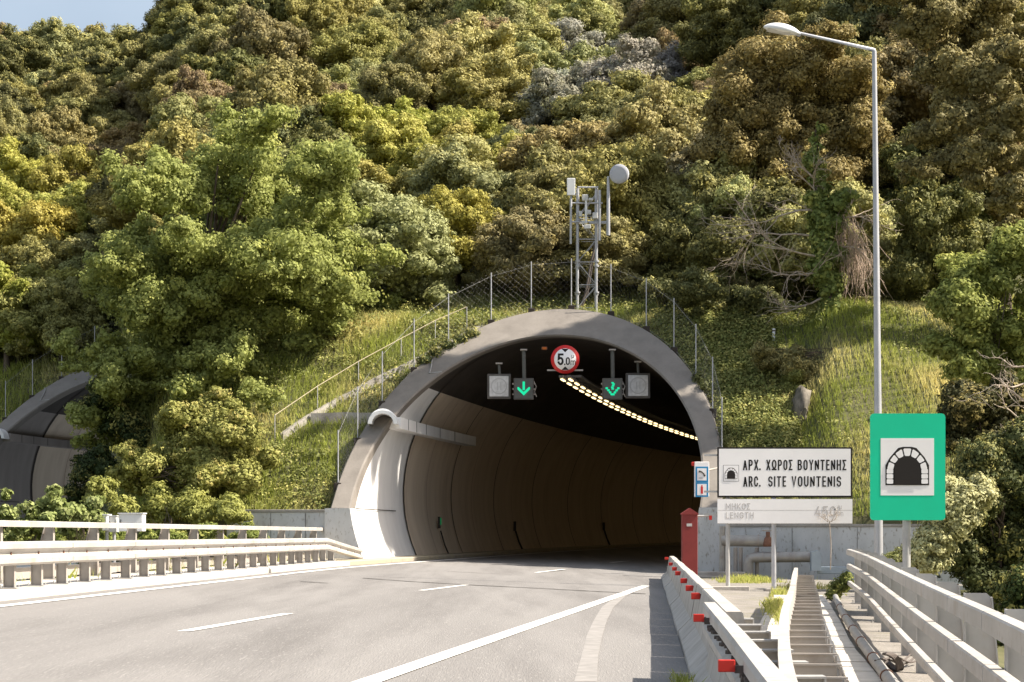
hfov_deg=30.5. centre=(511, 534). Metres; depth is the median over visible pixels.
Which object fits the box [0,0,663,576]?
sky
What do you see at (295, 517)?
retaining wall
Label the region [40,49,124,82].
forest tree
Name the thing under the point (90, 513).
sapling
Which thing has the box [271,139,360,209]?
forest tree
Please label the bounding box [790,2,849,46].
forest tree
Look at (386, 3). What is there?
forest tree
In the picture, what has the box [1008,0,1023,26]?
forest tree
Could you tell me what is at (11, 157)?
forest tree
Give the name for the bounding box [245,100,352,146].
forest tree
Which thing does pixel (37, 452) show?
tunnel
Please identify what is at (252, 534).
undergrowth
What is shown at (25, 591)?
pavement
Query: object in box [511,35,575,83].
forest tree
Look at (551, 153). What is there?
forest tree
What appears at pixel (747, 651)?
guardrail
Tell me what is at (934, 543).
roadside shrub
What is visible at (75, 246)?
forest tree
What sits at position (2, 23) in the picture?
forest tree
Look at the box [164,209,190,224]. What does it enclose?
forest tree
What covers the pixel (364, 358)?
handrail
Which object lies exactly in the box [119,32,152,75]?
forest tree
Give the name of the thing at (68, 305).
forest tree
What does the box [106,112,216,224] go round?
forest tree
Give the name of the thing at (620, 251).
forest tree
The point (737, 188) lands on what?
forest tree
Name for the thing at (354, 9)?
forest tree
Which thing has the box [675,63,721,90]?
forest tree
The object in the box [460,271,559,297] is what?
hillside shrub
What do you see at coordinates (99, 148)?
forest tree
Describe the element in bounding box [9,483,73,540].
sapling
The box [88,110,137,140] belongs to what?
forest tree
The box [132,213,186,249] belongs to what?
forest tree
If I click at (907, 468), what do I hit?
road sign
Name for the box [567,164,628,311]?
antenna mast
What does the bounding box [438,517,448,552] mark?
exit marker
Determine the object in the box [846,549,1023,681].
bridge barrier
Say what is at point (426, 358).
trailing weed
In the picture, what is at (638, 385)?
speed signal
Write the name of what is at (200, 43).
forest tree
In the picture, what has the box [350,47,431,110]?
forest tree
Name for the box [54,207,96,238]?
forest tree
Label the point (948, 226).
forest tree
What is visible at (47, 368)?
grass
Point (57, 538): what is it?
undergrowth
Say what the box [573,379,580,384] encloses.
tunnel lamp
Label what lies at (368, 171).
forest tree
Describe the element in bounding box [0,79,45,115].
forest tree
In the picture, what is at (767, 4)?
forest tree
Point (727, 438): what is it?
trailing weed
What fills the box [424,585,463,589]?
lane dash
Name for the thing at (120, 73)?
forest tree
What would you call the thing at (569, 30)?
forest tree
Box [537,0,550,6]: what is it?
forest tree
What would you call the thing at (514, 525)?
wall fitting
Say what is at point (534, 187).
forest tree
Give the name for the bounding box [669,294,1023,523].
grass
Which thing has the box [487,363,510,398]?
speed signal
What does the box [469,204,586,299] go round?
forest tree
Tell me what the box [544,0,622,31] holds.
forest tree
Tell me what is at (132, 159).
forest tree
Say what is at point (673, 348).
portal fence
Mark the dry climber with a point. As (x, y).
(829, 526)
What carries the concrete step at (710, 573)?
on the hillside
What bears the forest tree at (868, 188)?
on the hillside
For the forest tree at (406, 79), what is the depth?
113.08 m
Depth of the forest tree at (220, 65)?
128.59 m
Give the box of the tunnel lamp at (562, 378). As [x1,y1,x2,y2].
[559,375,566,381]
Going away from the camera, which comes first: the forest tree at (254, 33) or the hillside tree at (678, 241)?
the hillside tree at (678, 241)
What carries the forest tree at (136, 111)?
on the hillside
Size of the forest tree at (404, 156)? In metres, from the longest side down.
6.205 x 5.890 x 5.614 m
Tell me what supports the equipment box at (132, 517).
on the hillside
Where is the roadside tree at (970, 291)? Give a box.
[917,218,1023,386]
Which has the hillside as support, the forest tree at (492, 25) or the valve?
the forest tree at (492, 25)
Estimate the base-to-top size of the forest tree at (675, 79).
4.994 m
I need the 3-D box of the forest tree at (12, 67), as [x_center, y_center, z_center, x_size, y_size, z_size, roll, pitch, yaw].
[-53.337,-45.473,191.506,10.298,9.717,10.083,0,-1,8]
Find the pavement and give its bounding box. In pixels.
[0,561,349,600]
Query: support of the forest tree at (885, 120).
on the hillside
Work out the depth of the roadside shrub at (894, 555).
45.95 m
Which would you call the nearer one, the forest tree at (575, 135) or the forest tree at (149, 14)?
the forest tree at (575, 135)
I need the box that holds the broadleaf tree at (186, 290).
[44,96,408,451]
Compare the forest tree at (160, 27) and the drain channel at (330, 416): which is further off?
the forest tree at (160, 27)
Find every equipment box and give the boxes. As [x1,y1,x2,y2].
[102,514,111,539]
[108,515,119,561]
[118,513,146,530]
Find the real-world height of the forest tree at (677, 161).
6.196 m
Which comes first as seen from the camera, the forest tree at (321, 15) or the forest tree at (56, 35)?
the forest tree at (321, 15)
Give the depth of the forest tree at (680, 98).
93.66 m
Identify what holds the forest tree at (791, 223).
on the hillside
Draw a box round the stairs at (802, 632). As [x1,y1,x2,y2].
[778,568,848,681]
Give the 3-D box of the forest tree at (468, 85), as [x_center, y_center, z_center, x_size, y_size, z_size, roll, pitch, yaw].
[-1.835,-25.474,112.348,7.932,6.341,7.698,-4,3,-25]
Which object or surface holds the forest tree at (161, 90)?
on the hillside
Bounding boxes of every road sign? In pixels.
[704,447,851,590]
[870,413,944,566]
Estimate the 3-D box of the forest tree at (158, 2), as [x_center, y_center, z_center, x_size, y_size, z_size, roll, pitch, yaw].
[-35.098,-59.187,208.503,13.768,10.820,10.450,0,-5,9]
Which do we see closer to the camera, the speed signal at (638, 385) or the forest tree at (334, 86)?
the speed signal at (638, 385)
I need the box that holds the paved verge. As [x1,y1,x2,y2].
[701,578,962,681]
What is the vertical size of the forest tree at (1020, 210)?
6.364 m
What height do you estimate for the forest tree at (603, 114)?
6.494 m
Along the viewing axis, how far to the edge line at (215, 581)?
37.41 m
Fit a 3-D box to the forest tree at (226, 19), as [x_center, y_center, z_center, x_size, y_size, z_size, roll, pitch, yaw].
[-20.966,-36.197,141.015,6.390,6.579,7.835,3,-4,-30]
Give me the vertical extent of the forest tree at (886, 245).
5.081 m
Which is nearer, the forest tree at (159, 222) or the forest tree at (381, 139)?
the forest tree at (159, 222)
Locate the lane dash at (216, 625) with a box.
[180,613,292,630]
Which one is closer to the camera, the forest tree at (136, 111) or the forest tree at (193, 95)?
the forest tree at (193, 95)
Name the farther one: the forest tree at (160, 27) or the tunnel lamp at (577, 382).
the forest tree at (160, 27)
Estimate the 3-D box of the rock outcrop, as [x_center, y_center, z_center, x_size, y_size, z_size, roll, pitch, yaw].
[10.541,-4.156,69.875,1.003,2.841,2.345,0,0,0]
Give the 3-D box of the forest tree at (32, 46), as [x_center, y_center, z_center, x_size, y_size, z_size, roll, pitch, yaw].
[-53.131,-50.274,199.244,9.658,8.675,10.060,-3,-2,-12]
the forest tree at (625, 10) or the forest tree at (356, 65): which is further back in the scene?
the forest tree at (625, 10)
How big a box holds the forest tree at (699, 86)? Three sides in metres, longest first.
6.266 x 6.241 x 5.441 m
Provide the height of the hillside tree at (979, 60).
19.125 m
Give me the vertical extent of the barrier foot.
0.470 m
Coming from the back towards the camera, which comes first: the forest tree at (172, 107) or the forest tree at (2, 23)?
the forest tree at (2, 23)
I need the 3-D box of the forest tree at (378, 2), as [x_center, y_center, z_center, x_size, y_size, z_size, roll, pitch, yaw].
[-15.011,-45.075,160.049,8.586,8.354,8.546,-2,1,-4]
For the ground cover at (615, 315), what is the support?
on the hillside
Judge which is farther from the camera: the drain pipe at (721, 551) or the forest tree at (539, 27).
the forest tree at (539, 27)
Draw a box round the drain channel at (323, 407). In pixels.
[280,326,479,439]
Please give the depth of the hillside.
70.58 m
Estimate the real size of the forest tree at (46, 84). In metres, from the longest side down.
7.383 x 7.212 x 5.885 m
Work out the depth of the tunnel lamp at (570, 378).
71.21 m
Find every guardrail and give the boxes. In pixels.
[0,538,362,588]
[693,602,826,681]
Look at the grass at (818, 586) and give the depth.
50.25 m
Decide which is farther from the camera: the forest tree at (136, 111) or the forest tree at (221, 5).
the forest tree at (136, 111)
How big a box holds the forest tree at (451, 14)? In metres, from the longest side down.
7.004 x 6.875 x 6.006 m
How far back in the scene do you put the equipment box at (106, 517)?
43.35 m
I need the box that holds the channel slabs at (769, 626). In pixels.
[760,595,785,638]
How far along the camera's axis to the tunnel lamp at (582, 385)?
74.76 m
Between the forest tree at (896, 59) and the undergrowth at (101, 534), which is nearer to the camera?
the undergrowth at (101, 534)
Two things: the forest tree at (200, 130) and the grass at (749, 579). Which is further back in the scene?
the forest tree at (200, 130)
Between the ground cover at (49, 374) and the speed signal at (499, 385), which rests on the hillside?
the ground cover at (49, 374)
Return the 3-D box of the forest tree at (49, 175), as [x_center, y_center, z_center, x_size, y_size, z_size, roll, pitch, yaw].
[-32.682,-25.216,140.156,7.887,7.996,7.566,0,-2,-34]
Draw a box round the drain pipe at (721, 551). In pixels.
[719,526,724,570]
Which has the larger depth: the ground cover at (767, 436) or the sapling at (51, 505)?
the ground cover at (767, 436)
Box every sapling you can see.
[0,487,22,540]
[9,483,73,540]
[57,495,107,563]
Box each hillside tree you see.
[0,199,98,255]
[0,260,43,375]
[57,255,114,349]
[638,170,832,302]
[687,9,896,192]
[853,0,1023,309]
[853,118,1002,257]
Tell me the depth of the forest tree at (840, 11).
95.09 m
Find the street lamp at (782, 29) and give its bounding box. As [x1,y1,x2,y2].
[764,23,882,554]
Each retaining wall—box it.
[227,509,324,557]
[730,524,964,589]
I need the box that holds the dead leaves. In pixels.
[874,652,915,670]
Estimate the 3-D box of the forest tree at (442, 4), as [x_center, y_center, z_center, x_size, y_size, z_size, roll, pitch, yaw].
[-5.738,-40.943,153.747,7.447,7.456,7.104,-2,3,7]
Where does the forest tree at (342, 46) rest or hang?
on the hillside
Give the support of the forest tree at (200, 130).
on the hillside
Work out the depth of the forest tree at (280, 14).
142.10 m
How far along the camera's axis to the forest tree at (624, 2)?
145.29 m
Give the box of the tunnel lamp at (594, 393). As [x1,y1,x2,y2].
[591,390,598,395]
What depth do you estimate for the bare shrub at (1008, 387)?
44.91 m
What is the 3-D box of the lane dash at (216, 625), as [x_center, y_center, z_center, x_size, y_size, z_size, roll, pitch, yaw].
[-3.577,1.144,24.836,0.174,0.009,5.289,0,0,7]
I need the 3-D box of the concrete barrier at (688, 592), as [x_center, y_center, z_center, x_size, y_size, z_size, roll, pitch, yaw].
[3.469,1.037,37.755,0.676,0.773,43.648,0,0,4]
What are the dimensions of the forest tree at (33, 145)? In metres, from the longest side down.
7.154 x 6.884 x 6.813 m
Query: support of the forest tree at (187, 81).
on the hillside
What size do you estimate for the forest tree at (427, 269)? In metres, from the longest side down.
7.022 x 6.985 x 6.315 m
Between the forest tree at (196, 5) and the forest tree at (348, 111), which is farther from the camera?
the forest tree at (196, 5)
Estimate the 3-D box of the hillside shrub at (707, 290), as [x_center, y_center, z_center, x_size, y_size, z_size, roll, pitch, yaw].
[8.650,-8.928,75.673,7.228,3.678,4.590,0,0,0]
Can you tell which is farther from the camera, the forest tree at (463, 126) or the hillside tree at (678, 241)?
the forest tree at (463, 126)
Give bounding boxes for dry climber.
[815,507,840,569]
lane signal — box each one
[512,349,536,399]
[601,349,624,399]
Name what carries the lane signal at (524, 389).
hanging from the tunnel at (556, 462)
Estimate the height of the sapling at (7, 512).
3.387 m
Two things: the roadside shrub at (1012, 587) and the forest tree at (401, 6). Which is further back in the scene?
the forest tree at (401, 6)
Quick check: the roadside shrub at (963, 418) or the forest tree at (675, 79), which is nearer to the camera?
the roadside shrub at (963, 418)
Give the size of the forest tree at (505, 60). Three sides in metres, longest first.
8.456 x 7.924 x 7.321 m
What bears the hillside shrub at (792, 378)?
on the hillside
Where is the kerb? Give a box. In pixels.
[287,542,680,564]
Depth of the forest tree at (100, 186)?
120.31 m
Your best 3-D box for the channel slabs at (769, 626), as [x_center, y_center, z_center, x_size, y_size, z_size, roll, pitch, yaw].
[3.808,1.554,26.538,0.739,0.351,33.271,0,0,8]
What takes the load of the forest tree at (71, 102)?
on the hillside
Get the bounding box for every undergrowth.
[20,529,71,540]
[76,528,125,540]
[116,522,221,539]
[224,520,269,555]
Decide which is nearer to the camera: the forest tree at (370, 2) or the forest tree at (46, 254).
the forest tree at (46, 254)
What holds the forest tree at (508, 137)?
on the hillside
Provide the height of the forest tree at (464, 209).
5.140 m
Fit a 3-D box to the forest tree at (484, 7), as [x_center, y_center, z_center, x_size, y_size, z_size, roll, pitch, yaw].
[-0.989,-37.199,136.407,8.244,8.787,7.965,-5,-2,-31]
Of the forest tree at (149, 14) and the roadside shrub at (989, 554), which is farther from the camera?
the forest tree at (149, 14)
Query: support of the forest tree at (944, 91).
on the hillside
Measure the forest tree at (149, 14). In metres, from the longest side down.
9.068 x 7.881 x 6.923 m
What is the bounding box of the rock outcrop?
[790,385,811,423]
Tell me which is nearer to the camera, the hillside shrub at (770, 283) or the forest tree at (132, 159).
the hillside shrub at (770, 283)
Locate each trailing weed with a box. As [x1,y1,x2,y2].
[415,327,481,366]
[690,371,733,446]
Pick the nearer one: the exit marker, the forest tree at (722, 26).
the exit marker
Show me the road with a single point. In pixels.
(351, 624)
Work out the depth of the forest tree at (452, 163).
88.36 m
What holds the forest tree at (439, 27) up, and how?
on the hillside
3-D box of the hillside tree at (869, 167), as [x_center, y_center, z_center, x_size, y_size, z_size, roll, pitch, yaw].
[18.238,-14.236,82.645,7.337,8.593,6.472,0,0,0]
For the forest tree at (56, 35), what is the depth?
200.85 m
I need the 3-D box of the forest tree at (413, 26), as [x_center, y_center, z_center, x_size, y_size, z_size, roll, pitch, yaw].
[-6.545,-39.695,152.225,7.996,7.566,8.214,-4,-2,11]
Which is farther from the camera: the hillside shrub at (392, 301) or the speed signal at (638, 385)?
the hillside shrub at (392, 301)
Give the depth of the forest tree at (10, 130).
159.57 m
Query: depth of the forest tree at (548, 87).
109.63 m
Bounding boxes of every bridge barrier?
[0,520,322,583]
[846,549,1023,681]
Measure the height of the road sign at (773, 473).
3.843 m
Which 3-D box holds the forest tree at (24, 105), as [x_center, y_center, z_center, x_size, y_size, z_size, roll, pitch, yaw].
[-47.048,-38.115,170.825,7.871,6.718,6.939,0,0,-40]
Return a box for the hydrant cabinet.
[680,508,711,574]
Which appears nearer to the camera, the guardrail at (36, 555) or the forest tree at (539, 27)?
the guardrail at (36, 555)
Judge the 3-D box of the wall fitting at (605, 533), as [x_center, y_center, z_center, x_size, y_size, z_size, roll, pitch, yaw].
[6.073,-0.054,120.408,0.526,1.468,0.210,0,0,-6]
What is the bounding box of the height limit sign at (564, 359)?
[547,345,582,373]
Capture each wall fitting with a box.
[513,521,522,548]
[603,522,610,544]
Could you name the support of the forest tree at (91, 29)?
on the hillside
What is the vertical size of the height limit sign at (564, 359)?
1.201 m
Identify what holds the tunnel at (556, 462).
on the hillside
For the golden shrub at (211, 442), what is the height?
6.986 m
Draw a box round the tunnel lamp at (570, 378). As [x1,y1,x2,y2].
[567,375,574,381]
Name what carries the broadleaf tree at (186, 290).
on the hillside
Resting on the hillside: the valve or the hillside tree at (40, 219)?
the hillside tree at (40, 219)
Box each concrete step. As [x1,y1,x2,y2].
[698,571,745,575]
[699,576,753,578]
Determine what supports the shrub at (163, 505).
on the hillside
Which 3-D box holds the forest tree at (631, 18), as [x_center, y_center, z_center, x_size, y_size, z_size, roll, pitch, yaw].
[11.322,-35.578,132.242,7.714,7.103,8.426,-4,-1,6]
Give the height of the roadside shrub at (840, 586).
0.745 m
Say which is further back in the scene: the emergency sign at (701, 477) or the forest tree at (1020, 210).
the forest tree at (1020, 210)
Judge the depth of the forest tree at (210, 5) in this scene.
163.74 m
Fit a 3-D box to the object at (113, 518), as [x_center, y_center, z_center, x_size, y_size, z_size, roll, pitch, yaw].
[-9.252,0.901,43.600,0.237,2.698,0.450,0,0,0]
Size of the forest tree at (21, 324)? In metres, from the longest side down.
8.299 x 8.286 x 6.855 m
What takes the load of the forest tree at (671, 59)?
on the hillside
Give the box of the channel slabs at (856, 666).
[819,595,882,681]
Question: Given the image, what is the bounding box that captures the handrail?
[274,307,466,438]
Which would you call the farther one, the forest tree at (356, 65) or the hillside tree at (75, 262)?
the forest tree at (356, 65)
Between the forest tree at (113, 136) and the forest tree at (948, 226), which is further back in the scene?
the forest tree at (113, 136)
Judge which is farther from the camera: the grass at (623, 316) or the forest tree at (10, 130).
the forest tree at (10, 130)
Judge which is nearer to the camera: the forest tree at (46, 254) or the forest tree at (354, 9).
the forest tree at (46, 254)
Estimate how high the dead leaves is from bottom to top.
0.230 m
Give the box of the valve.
[762,530,770,546]
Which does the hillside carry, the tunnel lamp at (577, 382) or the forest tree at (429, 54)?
the forest tree at (429, 54)
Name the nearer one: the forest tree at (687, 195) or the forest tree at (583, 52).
the forest tree at (687, 195)
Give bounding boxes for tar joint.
[369,578,645,593]
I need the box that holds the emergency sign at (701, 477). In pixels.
[691,462,716,496]
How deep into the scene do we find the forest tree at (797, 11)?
103.20 m
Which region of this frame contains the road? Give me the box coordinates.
[0,545,689,681]
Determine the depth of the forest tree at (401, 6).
152.41 m
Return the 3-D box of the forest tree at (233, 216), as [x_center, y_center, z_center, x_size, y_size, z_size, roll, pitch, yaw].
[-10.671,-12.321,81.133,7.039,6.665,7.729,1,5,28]
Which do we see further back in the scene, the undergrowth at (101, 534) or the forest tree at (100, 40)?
the forest tree at (100, 40)
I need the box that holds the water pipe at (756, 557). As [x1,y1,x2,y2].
[721,534,809,575]
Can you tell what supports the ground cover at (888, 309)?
on the hillside
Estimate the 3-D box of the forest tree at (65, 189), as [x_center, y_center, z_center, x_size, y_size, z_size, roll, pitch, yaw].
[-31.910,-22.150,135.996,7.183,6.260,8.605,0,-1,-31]
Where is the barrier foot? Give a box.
[690,646,729,681]
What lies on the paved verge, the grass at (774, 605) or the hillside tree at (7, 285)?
the grass at (774, 605)
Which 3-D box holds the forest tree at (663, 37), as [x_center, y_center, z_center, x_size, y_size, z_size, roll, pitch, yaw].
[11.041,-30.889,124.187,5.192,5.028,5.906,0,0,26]
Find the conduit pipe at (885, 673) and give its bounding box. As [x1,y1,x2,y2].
[833,594,898,681]
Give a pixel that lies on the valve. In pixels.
(767, 541)
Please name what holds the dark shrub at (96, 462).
on the hillside
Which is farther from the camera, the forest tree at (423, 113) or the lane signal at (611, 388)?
the forest tree at (423, 113)
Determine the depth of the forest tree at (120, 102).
174.81 m
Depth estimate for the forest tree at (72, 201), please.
126.54 m
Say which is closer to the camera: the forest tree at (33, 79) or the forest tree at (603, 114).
the forest tree at (603, 114)
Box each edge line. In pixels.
[0,545,673,606]
[353,586,647,681]
[574,591,634,681]
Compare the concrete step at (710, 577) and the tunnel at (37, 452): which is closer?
the concrete step at (710, 577)
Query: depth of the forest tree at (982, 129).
81.74 m
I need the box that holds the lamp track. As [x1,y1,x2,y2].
[563,375,695,433]
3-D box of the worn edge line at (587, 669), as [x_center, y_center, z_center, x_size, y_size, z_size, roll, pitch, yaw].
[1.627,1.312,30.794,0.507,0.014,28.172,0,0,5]
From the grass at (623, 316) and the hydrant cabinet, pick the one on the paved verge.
the hydrant cabinet
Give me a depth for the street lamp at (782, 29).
47.94 m
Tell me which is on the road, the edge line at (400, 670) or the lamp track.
the edge line at (400, 670)
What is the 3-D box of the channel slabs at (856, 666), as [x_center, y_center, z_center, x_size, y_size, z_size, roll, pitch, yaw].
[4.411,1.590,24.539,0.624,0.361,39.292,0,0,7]
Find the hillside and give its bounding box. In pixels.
[0,63,1023,668]
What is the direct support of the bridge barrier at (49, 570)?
on the pavement
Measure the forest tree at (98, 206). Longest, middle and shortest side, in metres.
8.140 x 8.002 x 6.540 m
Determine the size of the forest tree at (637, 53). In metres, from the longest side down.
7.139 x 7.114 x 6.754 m
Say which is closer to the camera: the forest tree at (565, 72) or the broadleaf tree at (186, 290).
the broadleaf tree at (186, 290)
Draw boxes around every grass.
[0,323,137,422]
[16,554,319,581]
[116,296,466,536]
[338,282,872,349]
[667,668,706,681]
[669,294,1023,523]
[711,573,817,583]
[756,585,788,624]
[776,581,851,588]
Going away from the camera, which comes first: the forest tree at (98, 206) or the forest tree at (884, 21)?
the forest tree at (884, 21)
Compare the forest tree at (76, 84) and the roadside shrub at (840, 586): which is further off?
the forest tree at (76, 84)
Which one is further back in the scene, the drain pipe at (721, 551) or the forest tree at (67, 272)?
the forest tree at (67, 272)
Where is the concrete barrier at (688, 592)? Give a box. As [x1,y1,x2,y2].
[661,556,744,678]
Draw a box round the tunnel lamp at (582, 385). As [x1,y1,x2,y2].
[579,383,586,388]
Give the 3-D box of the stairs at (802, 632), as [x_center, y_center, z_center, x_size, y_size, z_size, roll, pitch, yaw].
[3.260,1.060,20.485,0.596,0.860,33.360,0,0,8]
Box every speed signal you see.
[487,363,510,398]
[626,361,649,398]
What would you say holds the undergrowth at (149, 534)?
on the hillside
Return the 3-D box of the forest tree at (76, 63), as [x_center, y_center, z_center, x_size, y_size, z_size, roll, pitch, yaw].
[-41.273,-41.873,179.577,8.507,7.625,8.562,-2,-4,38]
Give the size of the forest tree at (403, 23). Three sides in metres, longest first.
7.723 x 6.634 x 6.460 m
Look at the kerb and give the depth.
83.35 m
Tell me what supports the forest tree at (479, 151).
on the hillside
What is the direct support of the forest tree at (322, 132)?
on the hillside
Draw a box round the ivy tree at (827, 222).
[700,120,904,335]
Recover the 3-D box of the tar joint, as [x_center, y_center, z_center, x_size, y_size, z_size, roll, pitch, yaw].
[-0.548,1.205,44.463,8.542,0.242,0.800,0,0,36]
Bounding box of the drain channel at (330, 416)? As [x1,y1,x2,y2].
[311,412,371,423]
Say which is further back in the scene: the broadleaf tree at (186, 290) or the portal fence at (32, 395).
the portal fence at (32, 395)
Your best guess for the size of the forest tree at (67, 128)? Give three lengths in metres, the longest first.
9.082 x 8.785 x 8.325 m
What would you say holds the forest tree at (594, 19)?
on the hillside
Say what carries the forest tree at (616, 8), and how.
on the hillside
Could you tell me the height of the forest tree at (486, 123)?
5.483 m
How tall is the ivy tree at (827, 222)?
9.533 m
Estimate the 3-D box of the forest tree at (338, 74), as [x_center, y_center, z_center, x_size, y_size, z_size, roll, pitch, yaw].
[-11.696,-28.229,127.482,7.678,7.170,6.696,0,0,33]
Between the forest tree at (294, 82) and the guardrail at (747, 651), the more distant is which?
the forest tree at (294, 82)
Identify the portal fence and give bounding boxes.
[2,322,121,420]
[334,258,722,491]
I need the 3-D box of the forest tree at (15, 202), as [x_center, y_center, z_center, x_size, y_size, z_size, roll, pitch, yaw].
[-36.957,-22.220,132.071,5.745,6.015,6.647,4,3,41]
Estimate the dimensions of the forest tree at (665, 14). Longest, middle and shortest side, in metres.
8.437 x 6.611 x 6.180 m
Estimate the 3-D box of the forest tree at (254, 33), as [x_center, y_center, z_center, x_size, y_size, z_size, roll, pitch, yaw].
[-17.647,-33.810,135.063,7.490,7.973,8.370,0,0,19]
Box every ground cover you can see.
[0,334,136,456]
[3,261,1018,523]
[649,299,808,498]
[788,298,1014,466]
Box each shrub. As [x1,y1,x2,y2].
[62,377,151,562]
[81,475,253,558]
[104,385,282,498]
[339,289,406,312]
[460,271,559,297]
[637,263,790,333]
[729,274,778,300]
[747,339,918,383]
[778,368,806,395]
[824,569,853,599]
[881,546,901,561]
[894,471,998,575]
[935,369,1023,456]
[937,414,1023,643]
[954,350,1023,431]
[994,562,1023,647]
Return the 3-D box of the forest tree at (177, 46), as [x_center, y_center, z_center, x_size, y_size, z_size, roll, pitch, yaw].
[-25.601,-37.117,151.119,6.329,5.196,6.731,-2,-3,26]
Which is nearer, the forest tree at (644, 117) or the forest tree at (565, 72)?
the forest tree at (644, 117)
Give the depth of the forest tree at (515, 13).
129.12 m
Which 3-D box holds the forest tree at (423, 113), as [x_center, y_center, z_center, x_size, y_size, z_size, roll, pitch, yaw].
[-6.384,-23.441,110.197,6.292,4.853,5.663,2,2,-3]
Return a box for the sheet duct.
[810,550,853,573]
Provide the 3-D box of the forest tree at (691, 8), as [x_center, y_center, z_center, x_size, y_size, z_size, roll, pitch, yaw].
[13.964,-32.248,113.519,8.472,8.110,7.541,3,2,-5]
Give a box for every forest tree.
[0,22,10,39]
[0,23,56,73]
[0,43,29,83]
[0,79,37,126]
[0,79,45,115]
[0,96,28,131]
[0,110,27,142]
[0,131,71,183]
[0,134,44,195]
[0,170,34,205]
[0,180,26,212]
[0,234,71,278]
[0,260,75,365]
[0,276,109,363]
[15,28,24,34]
[19,105,106,159]
[20,68,45,92]
[25,141,107,195]
[27,16,93,68]
[30,182,74,199]
[32,77,59,102]
[34,178,92,200]
[38,69,121,125]
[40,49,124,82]
[42,192,98,235]
[45,92,139,129]
[45,264,104,346]
[46,56,115,82]
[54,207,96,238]
[58,216,123,269]
[69,137,138,180]
[72,23,139,68]
[80,250,107,298]
[82,22,114,34]
[82,172,110,234]
[86,129,155,229]
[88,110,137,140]
[99,121,147,146]
[102,120,130,139]
[103,65,132,87]
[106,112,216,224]
[108,77,134,111]
[118,140,150,169]
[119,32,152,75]
[122,45,186,113]
[125,89,151,123]
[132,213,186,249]
[136,91,222,142]
[138,0,162,30]
[138,1,164,38]
[142,69,210,131]
[144,11,204,64]
[145,1,194,56]
[146,88,210,131]
[147,0,214,23]
[157,44,185,57]
[157,64,236,112]
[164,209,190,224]
[174,22,238,69]
[181,47,266,90]
[190,125,210,135]
[191,0,274,37]
[194,119,242,144]
[195,4,255,40]
[195,189,349,301]
[202,54,340,134]
[203,3,213,12]
[204,3,321,67]
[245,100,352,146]
[254,0,346,22]
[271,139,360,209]
[276,118,352,150]
[282,89,395,151]
[284,0,347,61]
[299,17,401,72]
[314,63,358,91]
[326,82,349,92]
[340,0,369,23]
[340,177,461,308]
[347,56,363,83]
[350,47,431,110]
[351,110,446,171]
[352,14,404,46]
[352,61,433,111]
[354,158,405,207]
[357,0,374,10]
[360,95,434,138]
[363,3,412,42]
[372,0,383,7]
[381,0,404,7]
[385,0,438,15]
[386,132,437,193]
[391,27,467,111]
[396,132,517,198]
[402,1,447,36]
[405,139,514,209]
[407,0,463,31]
[413,20,499,106]
[413,184,513,286]
[427,104,507,141]
[428,6,458,29]
[432,116,484,143]
[434,55,540,134]
[435,9,537,109]
[440,13,509,30]
[451,0,543,22]
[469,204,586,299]
[478,130,521,173]
[486,0,531,27]
[486,125,542,150]
[487,138,589,213]
[491,118,613,187]
[494,12,567,67]
[503,119,538,133]
[504,163,613,222]
[508,67,575,124]
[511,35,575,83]
[512,59,606,129]
[532,213,661,296]
[534,0,556,20]
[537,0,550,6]
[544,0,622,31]
[546,134,690,276]
[549,17,618,65]
[550,3,630,46]
[551,68,651,127]
[563,38,621,66]
[576,0,629,15]
[576,32,675,94]
[579,87,648,123]
[590,75,709,166]
[603,0,625,21]
[610,0,633,12]
[618,0,645,35]
[628,0,697,42]
[647,83,712,142]
[652,39,690,80]
[654,27,704,71]
[662,131,760,188]
[663,150,759,210]
[669,76,679,89]
[670,0,775,68]
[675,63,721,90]
[676,0,758,43]
[685,171,789,284]
[691,77,718,92]
[735,176,897,300]
[759,0,777,13]
[759,100,891,180]
[768,0,833,39]
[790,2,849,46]
[802,21,914,121]
[821,0,905,43]
[833,182,900,256]
[853,160,887,193]
[867,30,943,133]
[870,4,961,39]
[871,122,997,249]
[880,171,996,302]
[927,22,1019,103]
[928,119,1023,147]
[937,129,1023,229]
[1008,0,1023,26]
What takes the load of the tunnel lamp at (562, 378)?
hanging from the tunnel at (556, 462)
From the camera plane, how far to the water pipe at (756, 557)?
62.57 m
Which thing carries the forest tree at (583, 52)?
on the hillside
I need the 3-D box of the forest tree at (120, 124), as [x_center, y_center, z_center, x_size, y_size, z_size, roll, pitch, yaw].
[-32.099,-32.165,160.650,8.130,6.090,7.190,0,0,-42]
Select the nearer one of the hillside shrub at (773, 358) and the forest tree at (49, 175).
the hillside shrub at (773, 358)
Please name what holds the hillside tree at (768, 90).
on the hillside
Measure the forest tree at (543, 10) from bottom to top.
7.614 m
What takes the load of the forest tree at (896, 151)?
on the hillside
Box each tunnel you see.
[0,370,413,544]
[325,309,725,571]
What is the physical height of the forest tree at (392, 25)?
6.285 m
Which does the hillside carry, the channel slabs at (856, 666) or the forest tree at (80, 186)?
the forest tree at (80, 186)
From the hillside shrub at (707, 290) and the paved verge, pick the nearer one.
the paved verge

